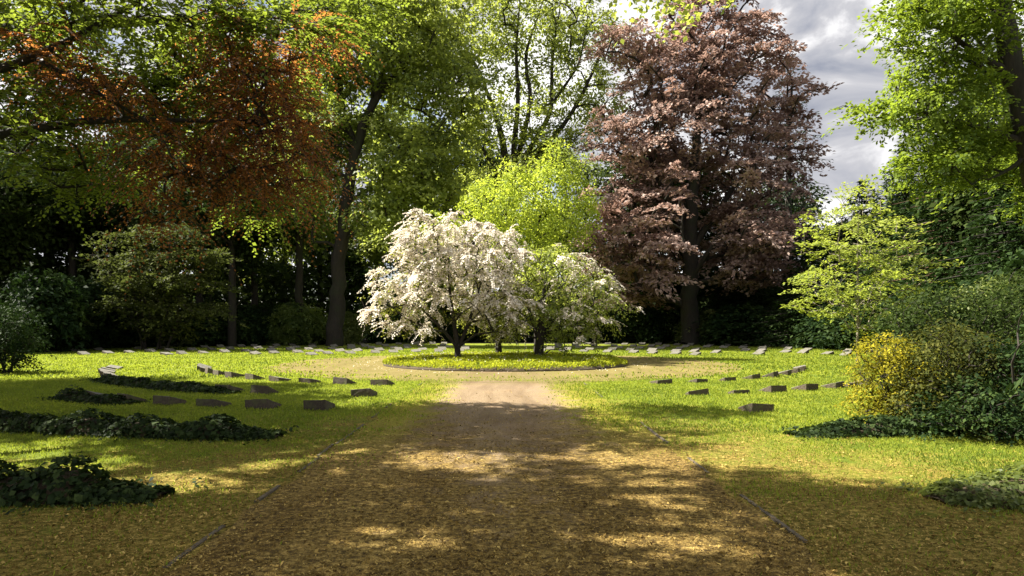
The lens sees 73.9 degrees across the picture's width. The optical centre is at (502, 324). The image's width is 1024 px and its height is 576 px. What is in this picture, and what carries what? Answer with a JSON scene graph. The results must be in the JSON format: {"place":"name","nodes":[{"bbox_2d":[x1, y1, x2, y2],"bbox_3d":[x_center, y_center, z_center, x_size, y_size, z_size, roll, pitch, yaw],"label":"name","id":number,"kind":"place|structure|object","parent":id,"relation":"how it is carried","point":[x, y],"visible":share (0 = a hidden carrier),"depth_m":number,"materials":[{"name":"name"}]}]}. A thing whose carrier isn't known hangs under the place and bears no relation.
{"place":"outdoors","nodes":[
{"label":"outdoors","id":0,"kind":"place"},
{"bbox_2d":[122,338,800,347],"bbox_3d":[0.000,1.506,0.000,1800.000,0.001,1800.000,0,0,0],"label":"ground","id":1,"kind":"structure","parent":0,"point":[366,342],"depth_m":57.86,"materials":[{"name":"soil"}]},
{"bbox_2d":[0,140,78,269],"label":"woodland tree","id":2,"kind":"object","parent":1,"relation":"on","point":[6,208],"visible":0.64,"depth_m":41.93,"materials":[{"name":"green plant"}]},
{"bbox_2d":[0,139,103,297],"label":"woodland tree","id":3,"kind":"object","parent":1,"relation":"on","point":[14,241],"visible":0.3,"depth_m":44.37,"materials":[{"name":"green plant"}]},
{"bbox_2d":[0,85,119,275],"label":"woodland tree","id":4,"kind":"object","parent":1,"relation":"on","point":[59,224],"visible":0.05,"depth_m":48.88,"materials":[{"name":"green plant"}]},
{"bbox_2d":[0,112,139,284],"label":"woodland tree","id":5,"kind":"object","parent":1,"relation":"on","point":[73,264],"visible":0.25,"depth_m":47.14,"materials":[{"name":"green plant"}]},
{"bbox_2d":[29,131,163,298],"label":"woodland tree","id":6,"kind":"object","parent":1,"relation":"on","point":[99,224],"visible":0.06,"depth_m":47.30,"materials":[{"name":"green plant"}]},
{"bbox_2d":[87,286,152,348],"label":"evergreen shrub","id":7,"kind":"object","parent":1,"relation":"on","point":[122,340],"visible":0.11,"depth_m":43.56,"materials":[{"name":"green plant"}]},
{"bbox_2d":[60,128,218,311],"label":"woodland tree","id":8,"kind":"object","parent":1,"relation":"on","point":[118,207],"visible":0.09,"depth_m":46.68,"materials":[{"name":"green plant"}]},
{"bbox_2d":[80,102,201,297],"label":"woodland tree","id":9,"kind":"object","parent":1,"relation":"on","point":[133,130],"visible":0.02,"depth_m":56.71,"materials":[{"name":"green plant"}]},
{"bbox_2d":[107,135,269,303],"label":"woodland tree","id":10,"kind":"object","parent":1,"relation":"on","point":[199,299],"visible":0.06,"depth_m":46.38,"materials":[{"name":"green plant"}]},
{"bbox_2d":[211,293,249,343],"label":"evergreen shrub","id":11,"kind":"object","parent":1,"relation":"on","point":[225,298],"visible":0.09,"depth_m":51.20,"materials":[{"name":"green plant"}]},
{"bbox_2d":[220,105,312,308],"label":"woodland tree","id":12,"kind":"object","parent":1,"relation":"on","point":[254,297],"visible":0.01,"depth_m":51.53,"materials":[{"name":"green plant"}]},
{"bbox_2d":[236,127,338,300],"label":"woodland tree","id":13,"kind":"object","parent":1,"relation":"on","point":[285,258],"visible":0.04,"depth_m":63.69,"materials":[{"name":"green plant"}]},
{"bbox_2d":[289,139,363,313],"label":"woodland tree","id":14,"kind":"object","parent":1,"relation":"on","point":[327,239],"visible":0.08,"depth_m":60.46,"materials":[{"name":"green plant"}]},
{"bbox_2d":[294,94,446,297],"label":"woodland tree","id":15,"kind":"object","parent":1,"relation":"on","point":[391,111],"visible":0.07,"depth_m":63.47,"materials":[{"name":"green plant"}]},
{"bbox_2d":[354,291,411,343],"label":"evergreen shrub","id":16,"kind":"object","parent":1,"relation":"on","point":[372,336],"visible":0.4,"depth_m":54.30,"materials":[{"name":"green plant"}]},
{"bbox_2d":[347,158,469,294],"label":"woodland tree","id":17,"kind":"object","parent":1,"relation":"on","point":[381,250],"visible":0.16,"depth_m":58.80,"materials":[{"name":"green plant"}]},
{"bbox_2d":[393,288,446,342],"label":"evergreen shrub","id":18,"kind":"object","parent":1,"relation":"on","point":[422,320],"visible":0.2,"depth_m":56.79,"materials":[{"name":"green plant"}]},
{"bbox_2d":[0,244,848,342],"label":"woods","id":19,"kind":"object","parent":1,"relation":"on","point":[284,291],"visible":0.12,"depth_m":57.80,"materials":[{"name":"green plant"}]},
{"bbox_2d":[390,117,519,293],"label":"woodland tree","id":20,"kind":"object","parent":1,"relation":"on","point":[445,210],"visible":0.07,"depth_m":64.81,"materials":[{"name":"green plant"}]},
{"bbox_2d":[428,286,484,341],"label":"evergreen shrub","id":21,"kind":"object","parent":1,"relation":"on","point":[460,328],"visible":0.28,"depth_m":58.21,"materials":[{"name":"green plant"}]},
{"bbox_2d":[443,118,548,288],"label":"woodland tree","id":22,"kind":"object","parent":1,"relation":"on","point":[495,161],"visible":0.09,"depth_m":67.18,"materials":[{"name":"green plant"}]},
{"bbox_2d":[476,303,533,341],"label":"evergreen shrub","id":23,"kind":"object","parent":1,"relation":"on","point":[531,332],"visible":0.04,"depth_m":58.24,"materials":[{"name":"green plant"}]},
{"bbox_2d":[412,0,638,342],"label":"fan stemmed tree","id":24,"kind":"object","parent":1,"relation":"on","point":[555,38],"visible":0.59,"depth_m":56.77,"materials":[{"name":"green plant"}]},
{"bbox_2d":[518,137,628,290],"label":"woodland tree","id":25,"kind":"object","parent":1,"relation":"on","point":[589,172],"visible":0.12,"depth_m":66.35,"materials":[{"name":"green plant"}]},
{"bbox_2d":[544,288,617,342],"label":"evergreen shrub","id":26,"kind":"object","parent":1,"relation":"on","point":[590,338],"visible":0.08,"depth_m":56.84,"materials":[{"name":"green plant"}]},
{"bbox_2d":[556,208,678,306],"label":"woodland tree","id":27,"kind":"object","parent":1,"relation":"on","point":[590,251],"visible":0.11,"depth_m":60.46,"materials":[{"name":"green plant"}]},
{"bbox_2d":[600,295,671,343],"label":"evergreen shrub","id":28,"kind":"object","parent":1,"relation":"on","point":[642,328],"visible":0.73,"depth_m":54.64,"materials":[{"name":"green plant"}]},
{"bbox_2d":[648,290,680,342],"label":"evergreen shrub","id":29,"kind":"object","parent":1,"relation":"on","point":[672,323],"visible":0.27,"depth_m":56.56,"materials":[{"name":"green plant"}]},
{"bbox_2d":[593,148,763,266],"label":"woodland tree","id":30,"kind":"object","parent":1,"relation":"on","point":[703,213],"visible":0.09,"depth_m":60.77,"materials":[{"name":"green plant"}]},
{"bbox_2d":[659,249,764,308],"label":"evergreen shrub","id":31,"kind":"object","parent":1,"relation":"on","point":[679,286],"visible":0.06,"depth_m":58.28,"materials":[{"name":"green plant"}]},
{"bbox_2d":[664,227,788,341],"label":"conifer tree","id":32,"kind":"object","parent":1,"relation":"on","point":[752,301],"visible":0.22,"depth_m":54.15,"materials":[{"name":"green plant"}]},
{"bbox_2d":[677,167,838,292],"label":"woodland tree","id":33,"kind":"object","parent":1,"relation":"on","point":[708,235],"visible":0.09,"depth_m":63.43,"materials":[{"name":"green plant"}]},
{"bbox_2d":[746,45,845,310],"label":"conifer tree","id":34,"kind":"object","parent":1,"relation":"on","point":[788,203],"visible":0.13,"depth_m":59.66,"materials":[{"name":"green plant"}]},
{"bbox_2d":[781,194,896,282],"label":"woodland tree","id":35,"kind":"object","parent":1,"relation":"on","point":[844,221],"visible":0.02,"depth_m":56.14,"materials":[{"name":"green plant"}]},
{"bbox_2d":[848,148,943,258],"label":"woodland tree","id":36,"kind":"object","parent":1,"relation":"on","point":[890,207],"depth_m":50.19,"materials":[{"name":"green plant"}]},
{"bbox_2d":[161,382,837,575],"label":"path","id":37,"kind":"structure","parent":0,"point":[519,395],"depth_m":5.69,"materials":[{"name":"gravel"}]},
{"bbox_2d":[264,355,740,382],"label":"path","id":38,"kind":"structure","parent":0,"point":[375,365],"depth_m":21.73,"materials":[{"name":"gravel"}]},
{"bbox_2d":[0,343,1023,575],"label":"lawn","id":39,"kind":"structure","parent":0,"point":[717,461],"depth_m":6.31,"materials":[{"name":"plant"}]},
{"bbox_2d":[0,304,62,373],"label":"rounded shrub","id":40,"kind":"object","parent":39,"relation":"on","point":[14,344],"visible":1,"depth_m":20.97,"materials":[{"name":"green plant"}]},
{"bbox_2d":[0,266,104,353],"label":"evergreen shrub","id":41,"kind":"object","parent":39,"relation":"on","point":[54,302],"visible":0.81,"depth_m":36.31,"materials":[{"name":"green plant"}]},
{"bbox_2d":[33,385,152,405],"bbox_3d":[-7.986,1.359,13.285,2.702,0.347,1.168,0,0,27],"label":"ivy strip","id":42,"kind":"object","parent":39,"relation":"on","point":[72,396],"visible":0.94,"depth_m":13.03,"materials":[{"name":"plant"}]},
{"bbox_2d":[59,274,136,348],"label":"evergreen shrub","id":43,"kind":"object","parent":39,"relation":"on","point":[100,320],"visible":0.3,"depth_m":41.79,"materials":[{"name":"green plant"}]},
{"bbox_2d":[0,451,211,516],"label":"ivy strip","id":44,"kind":"object","parent":39,"relation":"on","point":[67,486],"visible":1,"depth_m":5.74,"materials":[{"name":"plant"}]},
{"bbox_2d":[117,393,147,400],"bbox_3d":[-7.207,1.443,13.240,0.425,0.231,0.409,-1,-3,34],"label":"gravestone","id":45,"kind":"object","parent":39,"relation":"on","point":[128,396],"visible":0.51,"depth_m":13.06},
{"bbox_2d":[0,407,298,444],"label":"ivy strip","id":46,"kind":"object","parent":39,"relation":"on","point":[92,424],"visible":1,"depth_m":9.11,"materials":[{"name":"plant"}]},
{"bbox_2d":[72,222,252,349],"bbox_3d":[-20.073,-2.013,39.988,9.902,8.301,7.148,0,0,0],"label":"layered shrub","id":47,"kind":"object","parent":39,"relation":"on","point":[178,283],"visible":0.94,"depth_m":39.36,"materials":[{"name":"green plant"}]},
{"bbox_2d":[80,373,250,394],"bbox_3d":[-8.538,1.395,16.458,6.798,0.288,1.406,0,0,36],"label":"ivy strip","id":48,"kind":"object","parent":39,"relation":"on","point":[140,382],"visible":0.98,"depth_m":15.64,"materials":[{"name":"plant"}]},
{"bbox_2d":[117,307,217,347],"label":"evergreen shrub","id":49,"kind":"object","parent":39,"relation":"on","point":[152,339],"visible":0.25,"depth_m":45.29,"materials":[{"name":"green plant"}]},
{"bbox_2d":[153,395,186,405],"bbox_3d":[-6.292,1.442,12.859,0.463,0.246,0.386,0,1,26],"label":"gravestone","id":50,"kind":"object","parent":39,"relation":"on","point":[164,400],"visible":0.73,"depth_m":12.69,"materials":[{"name":"stone"}]},
{"bbox_2d":[0,0,382,300],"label":"copper beech","id":51,"kind":"object","parent":39,"relation":"on","point":[191,170],"visible":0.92,"depth_m":10.49,"materials":[{"name":"brown plant"}]},
{"bbox_2d":[176,302,227,346],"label":"evergreen shrub","id":52,"kind":"object","parent":39,"relation":"on","point":[222,325],"visible":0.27,"depth_m":47.31,"materials":[{"name":"green plant"}]},
{"bbox_2d":[0,0,420,259],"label":"broadleaf tree","id":53,"kind":"object","parent":39,"relation":"on","point":[82,15],"visible":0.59,"depth_m":11.13,"materials":[{"name":"green plant"}]},
{"bbox_2d":[196,399,231,407],"bbox_3d":[-5.317,1.452,12.535,0.464,0.213,0.419,-1,0,21],"label":"gravestone","id":54,"kind":"object","parent":39,"relation":"on","point":[209,402],"visible":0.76,"depth_m":12.36,"materials":[{"name":"stone"}]},
{"bbox_2d":[145,114,307,346],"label":"woodland tree","id":55,"kind":"object","parent":39,"relation":"on","point":[243,252],"visible":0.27,"depth_m":46.77,"materials":[{"name":"green plant"}]},
{"bbox_2d":[221,303,281,345],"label":"evergreen shrub","id":56,"kind":"object","parent":39,"relation":"on","point":[255,331],"visible":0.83,"depth_m":48.62,"materials":[{"name":"green plant"}]},
{"bbox_2d":[245,399,281,409],"bbox_3d":[-4.315,1.447,12.282,0.485,0.235,0.431,-4,-3,18],"label":"gravestone","id":57,"kind":"object","parent":39,"relation":"on","point":[266,404],"visible":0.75,"depth_m":12.09,"materials":[{"name":"stone"}]},
{"bbox_2d":[250,385,278,393],"bbox_3d":[-5.194,1.439,14.890,0.496,0.237,0.373,3,-3,25],"label":"gravestone","id":58,"kind":"object","parent":39,"relation":"on","point":[257,389],"visible":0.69,"depth_m":14.73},
{"bbox_2d":[163,383,421,567],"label":"kerb","id":59,"kind":"structure","parent":39,"relation":"on","point":[216,530],"depth_m":5.80,"materials":[{"name":"stone"}]},
{"bbox_2d":[262,298,327,345],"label":"evergreen shrub","id":60,"kind":"object","parent":39,"relation":"on","point":[286,330],"visible":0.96,"depth_m":49.14,"materials":[{"name":"green plant"}]},
{"bbox_2d":[242,87,366,344],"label":"woodland tree","id":61,"kind":"object","parent":39,"relation":"on","point":[298,293],"visible":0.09,"depth_m":49.83,"materials":[{"name":"green plant"}]},
{"bbox_2d":[298,378,320,383],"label":"gravestone","id":62,"kind":"object","parent":39,"relation":"on","point":[306,380],"visible":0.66,"depth_m":17.43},
{"bbox_2d":[303,400,334,410],"bbox_3d":[-3.248,1.425,12.078,0.426,0.266,0.408,-3,4,10],"label":"gravestone","id":63,"kind":"object","parent":39,"relation":"on","point":[324,405],"visible":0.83,"depth_m":11.88,"materials":[{"name":"stone"}]},
{"bbox_2d":[333,377,356,384],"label":"gravestone","id":64,"kind":"object","parent":39,"relation":"on","point":[341,381],"visible":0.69,"depth_m":17.03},
{"bbox_2d":[324,309,369,344],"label":"evergreen shrub","id":65,"kind":"object","parent":39,"relation":"on","point":[352,333],"visible":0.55,"depth_m":51.09,"materials":[{"name":"green plant"}]},
{"bbox_2d":[351,388,377,396],"bbox_3d":[-2.903,1.443,14.295,0.433,0.247,0.419,-5,1,10],"label":"gravestone","id":66,"kind":"object","parent":39,"relation":"on","point":[366,392],"visible":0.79,"depth_m":14.10,"materials":[{"name":"stone"}]},
{"bbox_2d":[252,0,501,345],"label":"maple tree","id":67,"kind":"object","parent":39,"relation":"on","point":[400,79],"visible":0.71,"depth_m":46.51,"materials":[{"name":"green plant"}]},
{"bbox_2d":[370,379,394,385],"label":"gravestone","id":68,"kind":"object","parent":39,"relation":"on","point":[378,382],"visible":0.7,"depth_m":16.74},
{"bbox_2d":[382,351,627,371],"bbox_3d":[0.100,1.283,26.306,9.441,0.473,9.408,0,0,0],"label":"flower bed","id":69,"kind":"object","parent":39,"relation":"on","point":[477,361],"visible":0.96,"depth_m":23.27,"materials":[{"name":"plant"}]},
{"bbox_2d":[357,208,547,356],"bbox_3d":[-1.899,-1.413,25.663,7.222,5.656,4.931,0,0,0],"label":"blossom tree","id":70,"kind":"object","parent":69,"relation":"on","point":[406,242],"visible":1,"depth_m":25.02,"materials":[{"name":"white plant"}]},
{"bbox_2d":[448,241,556,352],"bbox_3d":[-0.045,-1.076,28.183,4.461,4.820,3.865,0,0,0],"label":"blossom tree","id":71,"kind":"object","parent":69,"relation":"on","point":[498,349],"visible":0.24,"depth_m":28.03,"materials":[{"name":"white plant"}]},
{"bbox_2d":[421,129,607,351],"bbox_3d":[0.520,-3.613,30.717,8.520,10.090,5.058,0,0,0],"label":"spring tree","id":72,"kind":"object","parent":69,"relation":"on","point":[493,211],"visible":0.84,"depth_m":29.95,"materials":[{"name":"green plant"}]},
{"bbox_2d":[488,242,645,355],"bbox_3d":[2.286,-0.691,27.089,5.148,5.365,4.795,0,0,43],"label":"blossom tree","id":73,"kind":"object","parent":69,"relation":"on","point":[541,332],"visible":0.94,"depth_m":26.62,"materials":[{"name":"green plant"}]},
{"bbox_2d":[0,387,1023,575],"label":"fallen leaves","id":74,"kind":"object","parent":39,"relation":"on","point":[432,547],"visible":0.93,"depth_m":5.03,"materials":[{"name":"plant"}]},
{"bbox_2d":[581,0,736,46],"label":"broadleaf tree","id":75,"kind":"object","parent":39,"relation":"on","point":[658,13],"visible":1,"depth_m":13.00,"materials":[{"name":"green plant"}]},
{"bbox_2d":[584,383,807,542],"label":"kerb","id":76,"kind":"structure","parent":39,"relation":"on","point":[781,523],"depth_m":5.46,"materials":[{"name":"stone"}]},
{"bbox_2d":[685,388,708,394],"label":"gravestone","id":77,"kind":"object","parent":39,"relation":"on","point":[702,391],"visible":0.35,"depth_m":14.45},
{"bbox_2d":[668,308,726,343],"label":"evergreen shrub","id":78,"kind":"object","parent":39,"relation":"on","point":[679,336],"visible":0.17,"depth_m":52.53,"materials":[{"name":"green plant"}]},
{"bbox_2d":[556,0,844,344],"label":"copper beech","id":79,"kind":"object","parent":39,"relation":"on","point":[699,87],"visible":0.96,"depth_m":50.17,"materials":[{"name":"brown plant"}]},
{"bbox_2d":[691,303,787,345],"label":"evergreen shrub","id":80,"kind":"object","parent":39,"relation":"on","point":[743,319],"visible":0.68,"depth_m":48.47,"materials":[{"name":"green plant"}]},
{"bbox_2d":[738,403,773,412],"bbox_3d":[4.413,1.454,11.839,0.452,0.206,0.404,3,-1,-16],"label":"gravestone","id":81,"kind":"object","parent":39,"relation":"on","point":[754,407],"visible":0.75,"depth_m":11.65,"materials":[{"name":"stone"}]},
{"bbox_2d":[739,312,797,345],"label":"evergreen shrub","id":82,"kind":"object","parent":39,"relation":"on","point":[760,331],"visible":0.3,"depth_m":47.56,"materials":[{"name":"green plant"}]},
{"bbox_2d":[758,385,786,392],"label":"gravestone","id":83,"kind":"object","parent":39,"relation":"on","point":[774,388],"visible":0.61,"depth_m":15.10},
{"bbox_2d":[733,231,855,348],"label":"conifer tree","id":84,"kind":"object","parent":39,"relation":"on","point":[795,313],"visible":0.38,"depth_m":45.78,"materials":[{"name":"green plant"}]},
{"bbox_2d":[792,384,817,390],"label":"gravestone","id":85,"kind":"object","parent":39,"relation":"on","point":[806,387],"visible":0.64,"depth_m":15.52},
{"bbox_2d":[778,305,837,348],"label":"evergreen shrub","id":86,"kind":"object","parent":39,"relation":"on","point":[800,329],"visible":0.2,"depth_m":42.92,"materials":[{"name":"green plant"}]},
{"bbox_2d":[821,381,843,388],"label":"gravestone","id":87,"kind":"object","parent":39,"relation":"on","point":[836,385],"visible":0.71,"depth_m":16.05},
{"bbox_2d":[776,181,905,345],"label":"conifer tree","id":88,"kind":"object","parent":39,"relation":"on","point":[862,200],"visible":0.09,"depth_m":46.86,"materials":[{"name":"green plant"}]},
{"bbox_2d":[810,299,884,350],"bbox_3d":[21.671,0.320,40.076,6.804,3.864,5.693,0,0,-28],"label":"evergreen shrub","id":89,"kind":"object","parent":39,"relation":"on","point":[833,329],"visible":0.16,"depth_m":39.17,"materials":[{"name":"green plant"}]},
{"bbox_2d":[778,174,963,364],"bbox_3d":[12.986,-2.003,24.582,5.708,7.007,4.968,0,0,-31],"label":"young tree","id":90,"kind":"object","parent":39,"relation":"on","point":[858,260],"visible":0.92,"depth_m":24.39,"materials":[{"name":"green plant"}]},
{"bbox_2d":[801,143,941,349],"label":"conifer tree","id":91,"kind":"object","parent":39,"relation":"on","point":[903,197],"visible":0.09,"depth_m":40.90,"materials":[{"name":"green plant"}]},
{"bbox_2d":[839,284,942,351],"bbox_3d":[21.962,0.084,36.129,7.290,4.637,6.099,0,0,38],"label":"evergreen shrub","id":92,"kind":"object","parent":39,"relation":"on","point":[865,320],"visible":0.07,"depth_m":36.68,"materials":[{"name":"green plant"}]},
{"bbox_2d":[769,414,1013,441],"bbox_3d":[6.600,1.387,9.802,5.954,0.296,1.370,0,0,-16],"label":"ivy strip","id":93,"kind":"object","parent":39,"relation":"on","point":[873,426],"visible":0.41,"depth_m":9.14,"materials":[{"name":"plant"}]},
{"bbox_2d":[834,330,951,422],"bbox_3d":[6.038,0.912,10.140,1.940,1.690,1.457,0,0,0],"label":"golden shrub","id":94,"kind":"object","parent":39,"relation":"on","point":[877,405],"visible":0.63,"depth_m":10.10,"materials":[{"name":"yellow plant"}]},
{"bbox_2d":[839,112,1002,342],"bbox_3d":[25.025,-5.145,38.187,10.832,13.928,9.895,0,0,-16],"label":"conifer tree","id":95,"kind":"object","parent":39,"relation":"on","point":[919,220],"visible":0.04,"depth_m":38.44,"materials":[{"name":"green plant"}]},
{"bbox_2d":[821,0,1023,224],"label":"broadleaf tree","id":96,"kind":"object","parent":39,"relation":"on","point":[961,21],"visible":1,"depth_m":15.77,"materials":[{"name":"green plant"}]},
{"bbox_2d":[853,265,1023,395],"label":"dark shrub","id":97,"kind":"object","parent":39,"relation":"on","point":[995,321],"visible":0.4,"depth_m":13.20,"materials":[{"name":"green plant"}]},
{"bbox_2d":[864,90,1023,297],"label":"conifer tree","id":98,"kind":"object","parent":39,"relation":"on","point":[938,246],"visible":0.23,"depth_m":32.95,"materials":[{"name":"green plant"}]},
{"bbox_2d":[867,461,1023,517],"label":"ivy strip","id":99,"kind":"object","parent":39,"relation":"on","point":[1001,488],"visible":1,"depth_m":5.71,"materials":[{"name":"plant"}]},
{"bbox_2d":[868,315,1023,443],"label":"bronze shrub","id":100,"kind":"object","parent":39,"relation":"on","point":[940,340],"visible":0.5,"depth_m":9.57,"materials":[{"name":"green plant"}]},
{"bbox_2d":[880,331,1023,446],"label":"laurel shrub","id":101,"kind":"object","parent":39,"relation":"on","point":[982,416],"visible":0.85,"depth_m":8.86,"materials":[{"name":"green plant"}]},
{"bbox_2d":[887,96,1023,349],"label":"conifer tree","id":102,"kind":"object","parent":39,"relation":"on","point":[1014,231],"visible":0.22,"depth_m":28.31,"materials":[{"name":"green plant"}]},
{"bbox_2d":[913,274,997,358],"bbox_3d":[18.125,0.202,25.001,6.318,4.250,5.286,0,0,-3],"label":"evergreen shrub","id":103,"kind":"object","parent":39,"relation":"on","point":[972,283],"visible":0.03,"depth_m":25.23,"materials":[{"name":"green plant"}]},
{"bbox_2d":[906,32,1023,275],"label":"woodland tree","id":104,"kind":"object","parent":39,"relation":"on","point":[958,198],"visible":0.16,"depth_m":30.99,"materials":[{"name":"green plant"}]},
{"bbox_2d":[929,272,1023,382],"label":"pale shrub","id":105,"kind":"object","parent":39,"relation":"on","point":[983,286],"visible":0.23,"depth_m":15.31,"materials":[{"name":"green plant"}]},
{"bbox_2d":[953,248,1023,375],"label":"evergreen shrub","id":106,"kind":"object","parent":39,"relation":"on","point":[1017,260],"visible":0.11,"depth_m":20.48,"materials":[{"name":"green plant"}]},
{"bbox_2d":[1005,310,1023,408],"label":"rhododendron","id":107,"kind":"object","parent":39,"relation":"on","point":[1013,387],"visible":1,"depth_m":6.73,"materials":[{"name":"green plant"}]},
{"bbox_2d":[0,0,1023,307],"label":"sky","id":108,"kind":"structure","parent":0,"point":[824,25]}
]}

